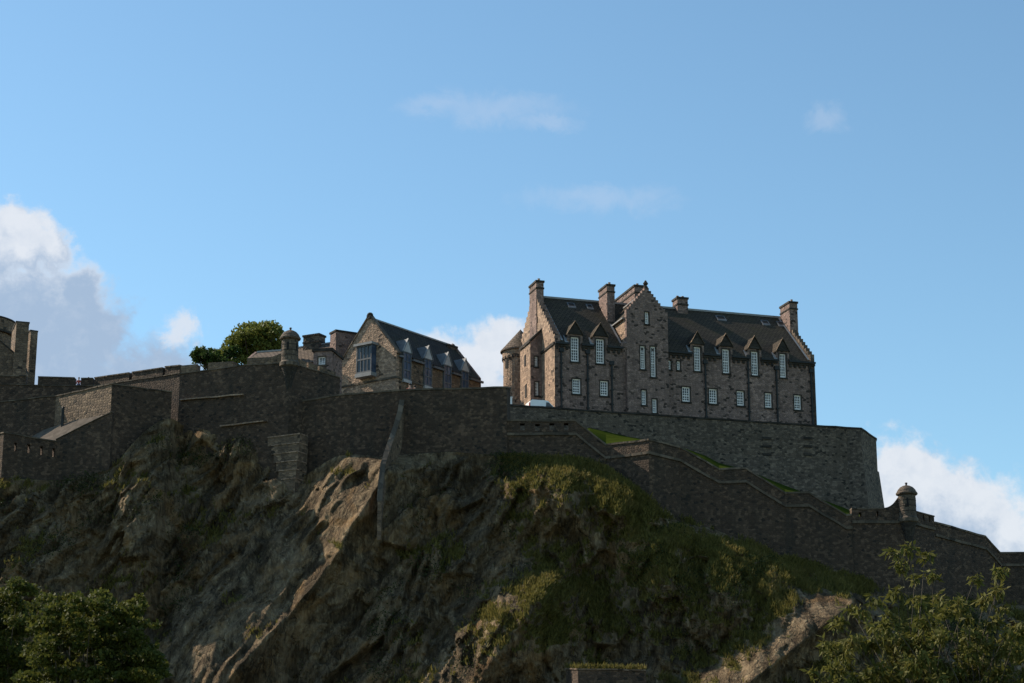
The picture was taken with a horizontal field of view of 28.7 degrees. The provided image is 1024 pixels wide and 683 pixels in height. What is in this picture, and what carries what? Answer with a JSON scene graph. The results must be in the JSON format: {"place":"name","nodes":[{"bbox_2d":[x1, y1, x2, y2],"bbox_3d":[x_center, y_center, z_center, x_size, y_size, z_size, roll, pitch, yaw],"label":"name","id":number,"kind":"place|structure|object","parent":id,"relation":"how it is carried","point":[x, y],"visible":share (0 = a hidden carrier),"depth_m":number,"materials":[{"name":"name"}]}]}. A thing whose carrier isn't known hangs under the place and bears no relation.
{"place":"outdoors","nodes":[
{"label":"outdoors","id":0,"kind":"place"},
{"bbox_2d":[0,316,14,348],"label":"round keep","id":1,"kind":"structure","parent":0,"point":[6,325],"depth_m":242.69,"materials":[{"name":"stone"}]},
{"bbox_2d":[26,330,37,384],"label":"stair tower","id":2,"kind":"structure","parent":0,"point":[32,351],"depth_m":234.00,"materials":[{"name":"stone"}]},
{"bbox_2d":[189,345,241,369],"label":"broadleaf tree","id":3,"kind":"object","parent":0,"point":[204,356],"visible":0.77,"depth_m":230.71,"materials":[{"name":"green plant"}]},
{"bbox_2d":[217,319,284,364],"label":"broadleaf tree","id":4,"kind":"object","parent":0,"point":[250,338],"visible":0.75,"depth_m":233.71,"materials":[{"name":"green plant"}]},
{"bbox_2d":[0,418,1023,682],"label":"hill","id":5,"kind":"structure","parent":0,"point":[306,586],"depth_m":189.98,"materials":[{"name":"stone"}]},
{"bbox_2d":[0,395,55,450],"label":"bastion wall","id":6,"kind":"structure","parent":5,"relation":"on","point":[32,416],"depth_m":209.34,"materials":[{"name":"stone"}]},
{"bbox_2d":[0,432,56,479],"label":"loopholed wall","id":7,"kind":"structure","parent":5,"relation":"on","point":[34,461],"depth_m":201.06,"materials":[{"name":"stone"}]},
{"bbox_2d":[54,383,111,425],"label":"bastion wall","id":8,"kind":"structure","parent":5,"relation":"on","point":[88,402],"depth_m":206.02,"materials":[{"name":"stone"}]},
{"bbox_2d":[32,415,102,439],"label":"ramp","id":9,"kind":"structure","parent":8,"relation":"on","point":[53,433],"depth_m":205.53,"materials":[{"name":"stone"}]},
{"bbox_2d":[61,406,64,426],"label":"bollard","id":10,"kind":"object","parent":9,"relation":"on","point":[62,416],"visible":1,"depth_m":206.82,"materials":[{"name":"black metal"}]},
{"bbox_2d":[54,411,113,479],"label":"ramp wall","id":11,"kind":"structure","parent":5,"relation":"on","point":[86,446],"depth_m":202.38,"materials":[{"name":"stone"}]},
{"bbox_2d":[0,365,181,420],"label":"rampart wall","id":12,"kind":"structure","parent":5,"relation":"on","point":[15,387],"depth_m":216.84,"materials":[{"name":"stone"}]},
{"bbox_2d":[111,383,171,466],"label":"bastion wall","id":13,"kind":"structure","parent":5,"relation":"on","point":[137,411],"depth_m":204.46,"materials":[{"name":"stone"}]},
{"bbox_2d":[178,353,340,480],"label":"bastion wall","id":14,"kind":"structure","parent":5,"relation":"on","point":[256,401],"depth_m":206.54,"materials":[{"name":"stone"}]},
{"bbox_2d":[280,327,300,388],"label":"bartizan","id":15,"kind":"object","parent":14,"relation":"on","point":[290,339],"visible":1,"depth_m":205.24,"materials":[{"name":"stone"}]},
{"bbox_2d":[267,433,307,493],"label":"stepped buttress","id":16,"kind":"structure","parent":5,"relation":"on","point":[289,452],"depth_m":202.33,"materials":[{"name":"grey stone"}]},
{"bbox_2d":[377,400,403,539],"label":"spur wall","id":17,"kind":"structure","parent":5,"relation":"on","point":[393,448],"depth_m":195.99,"materials":[{"name":"stone"}]},
{"bbox_2d":[302,386,510,473],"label":"bastion wall","id":18,"kind":"structure","parent":5,"relation":"on","point":[469,420],"depth_m":201.53,"materials":[{"name":"stone"}]},
{"bbox_2d":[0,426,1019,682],"bbox_3d":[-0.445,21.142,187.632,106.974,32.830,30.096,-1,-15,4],"label":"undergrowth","id":19,"kind":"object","parent":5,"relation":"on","point":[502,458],"visible":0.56,"depth_m":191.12,"materials":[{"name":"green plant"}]},
{"bbox_2d":[0,434,1023,682],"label":"grass","id":20,"kind":"structure","parent":5,"relation":"on","point":[618,494],"depth_m":187.04,"materials":[{"name":"green plant"}]},
{"bbox_2d":[507,419,575,456],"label":"parapet wall","id":21,"kind":"structure","parent":5,"relation":"on","point":[545,439],"depth_m":199.88,"materials":[{"name":"stone"}]},
{"bbox_2d":[565,668,645,682],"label":"garden wall","id":22,"kind":"structure","parent":5,"relation":"on","point":[585,675],"depth_m":171.65,"materials":[{"name":"grey stone"}]},
{"bbox_2d":[564,661,646,668],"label":"grass","id":23,"kind":"structure","parent":5,"relation":"on","point":[607,665],"depth_m":172.19,"materials":[{"name":"green plant"}]},
{"bbox_2d":[510,404,884,514],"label":"terrace wall","id":24,"kind":"structure","parent":5,"relation":"on","point":[836,465],"depth_m":229.87,"materials":[{"name":"stone"}]},
{"bbox_2d":[576,420,853,574],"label":"zigzag wall","id":25,"kind":"structure","parent":5,"relation":"on","point":[676,480],"depth_m":196.90,"materials":[{"name":"stone"}]},
{"bbox_2d":[850,498,911,597],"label":"parapet wall","id":26,"kind":"structure","parent":5,"relation":"on","point":[873,534],"depth_m":196.63,"materials":[{"name":"stone"}]},
{"bbox_2d":[896,482,917,549],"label":"bartizan","id":27,"kind":"object","parent":26,"relation":"attached to","point":[906,494],"visible":0.96,"depth_m":196.93,"materials":[{"name":"stone"}]},
{"bbox_2d":[910,511,937,595],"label":"parapet wall","id":28,"kind":"structure","parent":5,"relation":"on","point":[924,534],"depth_m":198.22,"materials":[{"name":"stone"}]},
{"bbox_2d":[934,521,1023,604],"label":"curtain wall","id":29,"kind":"structure","parent":5,"relation":"on","point":[962,555],"depth_m":202.63,"materials":[{"name":"stone"}]},
{"bbox_2d":[0,0,1023,551],"label":"sky","id":30,"kind":"structure","parent":0,"point":[175,175],"materials":[{"name":"blue"}]},
{"bbox_2d":[587,428,859,516],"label":"lawn","id":31,"kind":"structure","parent":0,"point":[606,437],"depth_m":216.36,"materials":[{"name":"green plant"}]},
{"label":"terrace","id":32,"kind":"structure","parent":0,"visible":0},
{"bbox_2d":[526,399,552,406],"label":"van","id":33,"kind":"object","parent":32,"relation":"on","point":[532,402],"visible":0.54,"depth_m":225.17,"materials":[{"name":"white paint"}]},
{"bbox_2d":[500,278,816,424],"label":"barrack block","id":34,"kind":"structure","parent":32,"relation":"on","point":[636,348],"depth_m":234.81,"materials":[{"name":"brown stone"}]},
{"bbox_2d":[533,355,538,367],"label":"window","id":35,"kind":"structure","parent":34,"relation":"in","point":[535,358],"depth_m":233.93,"materials":[{"name":"grey glass"}]},
{"bbox_2d":[534,381,539,396],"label":"window","id":36,"kind":"structure","parent":34,"relation":"in","point":[536,383],"depth_m":233.14,"materials":[{"name":"grey glass"}]},
{"bbox_2d":[570,336,580,363],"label":"window","id":37,"kind":"structure","parent":34,"relation":"in","point":[573,340],"depth_m":230.48,"materials":[{"name":"white glass"}]},
{"bbox_2d":[571,377,581,395],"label":"window","id":38,"kind":"structure","parent":34,"relation":"in","point":[576,381],"depth_m":229.41,"materials":[{"name":"white glass"}]},
{"bbox_2d":[595,338,605,365],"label":"window","id":39,"kind":"structure","parent":34,"relation":"in","point":[599,344],"depth_m":231.32,"materials":[{"name":"white glass"}]},
{"bbox_2d":[599,379,609,397],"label":"window","id":40,"kind":"structure","parent":34,"relation":"in","point":[603,384],"depth_m":230.36,"materials":[{"name":"white glass"}]},
{"bbox_2d":[639,345,646,370],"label":"window","id":41,"kind":"structure","parent":34,"relation":"in","point":[642,355],"depth_m":232.11,"materials":[{"name":"grey glass"}]},
{"bbox_2d":[641,389,647,406],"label":"window","id":42,"kind":"structure","parent":34,"relation":"in","point":[643,391],"depth_m":230.87,"materials":[{"name":"white glass"}]},
{"bbox_2d":[644,311,649,325],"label":"window","id":43,"kind":"structure","parent":34,"relation":"in","point":[645,312],"depth_m":233.48,"materials":[{"name":"white glass"}]},
{"bbox_2d":[650,345,657,378],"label":"window","id":44,"kind":"structure","parent":34,"relation":"in","point":[652,353],"depth_m":232.34,"materials":[{"name":"grey glass"}]},
{"bbox_2d":[651,398,658,413],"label":"window","id":45,"kind":"structure","parent":34,"relation":"in","point":[653,399],"depth_m":231.04,"materials":[{"name":"white glass"}]},
{"bbox_2d":[669,359,672,370],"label":"window","id":46,"kind":"structure","parent":34,"relation":"in","point":[670,367],"depth_m":233.48,"materials":[{"name":"grey glass"}]},
{"bbox_2d":[676,360,681,371],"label":"window","id":47,"kind":"structure","parent":34,"relation":"in","point":[678,362],"depth_m":233.76,"materials":[{"name":"white glass"}]},
{"bbox_2d":[681,386,691,403],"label":"window","id":48,"kind":"structure","parent":34,"relation":"in","point":[685,393],"depth_m":233.19,"materials":[{"name":"white glass"}]},
{"bbox_2d":[693,346,702,372],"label":"window","id":49,"kind":"structure","parent":34,"relation":"in","point":[696,349],"depth_m":234.73,"materials":[{"name":"grey glass"}]},
{"bbox_2d":[708,388,718,405],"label":"window","id":50,"kind":"structure","parent":34,"relation":"in","point":[712,397],"depth_m":234.16,"materials":[{"name":"white glass"}]},
{"bbox_2d":[721,348,730,374],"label":"window","id":51,"kind":"structure","parent":34,"relation":"in","point":[725,353],"depth_m":235.83,"materials":[{"name":"grey glass"}]},
{"bbox_2d":[736,390,745,407],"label":"window","id":52,"kind":"structure","parent":34,"relation":"in","point":[740,398],"depth_m":235.14,"materials":[{"name":"white glass"}]},
{"bbox_2d":[750,350,759,376],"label":"window","id":53,"kind":"structure","parent":34,"relation":"in","point":[753,355],"depth_m":236.81,"materials":[{"name":"grey glass"}]},
{"bbox_2d":[764,392,773,409],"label":"window","id":54,"kind":"structure","parent":34,"relation":"in","point":[767,396],"depth_m":236.11,"materials":[{"name":"white glass"}]},
{"bbox_2d":[779,353,787,379],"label":"window","id":55,"kind":"structure","parent":34,"relation":"in","point":[782,372],"depth_m":237.82,"materials":[{"name":"white glass"}]},
{"bbox_2d":[793,394,802,411],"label":"window","id":56,"kind":"structure","parent":34,"relation":"in","point":[797,404],"depth_m":237.21,"materials":[{"name":"white glass"}]},
{"label":"ground","id":57,"kind":"structure","parent":0,"visible":0},
{"bbox_2d":[0,575,52,682],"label":"sycamore tree","id":58,"kind":"object","parent":57,"relation":"on","point":[14,611],"visible":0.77,"depth_m":89.33,"materials":[{"name":"green plant"}]},
{"bbox_2d":[10,587,172,682],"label":"sycamore tree","id":59,"kind":"object","parent":57,"relation":"on","point":[103,617],"visible":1,"depth_m":79.03,"materials":[{"name":"green plant"}]},
{"bbox_2d":[799,540,1023,682],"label":"broadleaf tree","id":60,"kind":"object","parent":57,"relation":"on","point":[923,665],"visible":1,"depth_m":44.94,"materials":[{"name":"green plant"}]},
{"label":"terrace","id":61,"kind":"structure","parent":0,"visible":0},
{"bbox_2d":[298,333,329,363],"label":"range","id":62,"kind":"structure","parent":61,"relation":"on","point":[310,342],"depth_m":240.32,"materials":[{"name":"brown stone"}]},
{"bbox_2d":[312,348,343,393],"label":"guard house","id":63,"kind":"structure","parent":61,"relation":"on","point":[330,358],"depth_m":217.42,"materials":[{"name":"stone"}]},
{"bbox_2d":[316,355,326,365],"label":"window","id":64,"kind":"structure","parent":63,"relation":"in","point":[322,360],"depth_m":217.25,"materials":[{"name":"grey glass"}]},
{"bbox_2d":[329,329,356,355],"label":"chimney wall","id":65,"kind":"structure","parent":61,"relation":"on","point":[340,341],"depth_m":236.09,"materials":[{"name":"stone"}]},
{"label":"terrace","id":66,"kind":"structure","parent":0,"visible":0},
{"bbox_2d":[248,349,280,357],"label":"range","id":67,"kind":"structure","parent":66,"relation":"on","point":[267,353],"depth_m":214.18,"materials":[{"name":"stone"}]},
{"bbox_2d":[342,312,483,393],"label":"dormered hall","id":68,"kind":"structure","parent":66,"relation":"on","point":[379,355],"depth_m":232.78,"materials":[{"name":"stone"}]},
{"bbox_2d":[356,344,371,373],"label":"window","id":69,"kind":"structure","parent":68,"relation":"in","point":[363,355],"depth_m":231.15,"materials":[{"name":"blue glass"}]},
{"bbox_2d":[403,351,411,380],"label":"window","id":70,"kind":"structure","parent":68,"relation":"in","point":[407,356],"depth_m":230.48,"materials":[{"name":"blue glass"}]},
{"bbox_2d":[424,358,431,386],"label":"window","id":71,"kind":"structure","parent":68,"relation":"in","point":[428,363],"depth_m":233.53,"materials":[{"name":"blue glass"}]},
{"bbox_2d":[444,364,451,387],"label":"window","id":72,"kind":"structure","parent":68,"relation":"in","point":[448,369],"depth_m":236.58,"materials":[{"name":"blue glass"}]},
{"bbox_2d":[462,370,468,387],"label":"window","id":73,"kind":"structure","parent":68,"relation":"in","point":[465,379],"depth_m":239.31,"materials":[{"name":"blue glass"}]},
{"label":"path","id":74,"kind":"structure","parent":0,"visible":0},
{"bbox_2d":[0,340,27,376],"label":"sloping wall","id":75,"kind":"structure","parent":74,"relation":"on","point":[6,358],"depth_m":229.28,"materials":[{"name":"stone"}]},
{"bbox_2d":[11,321,29,374],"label":"stair tower","id":76,"kind":"structure","parent":74,"relation":"on","point":[19,339],"depth_m":229.13,"materials":[{"name":"stone"}]}
]}

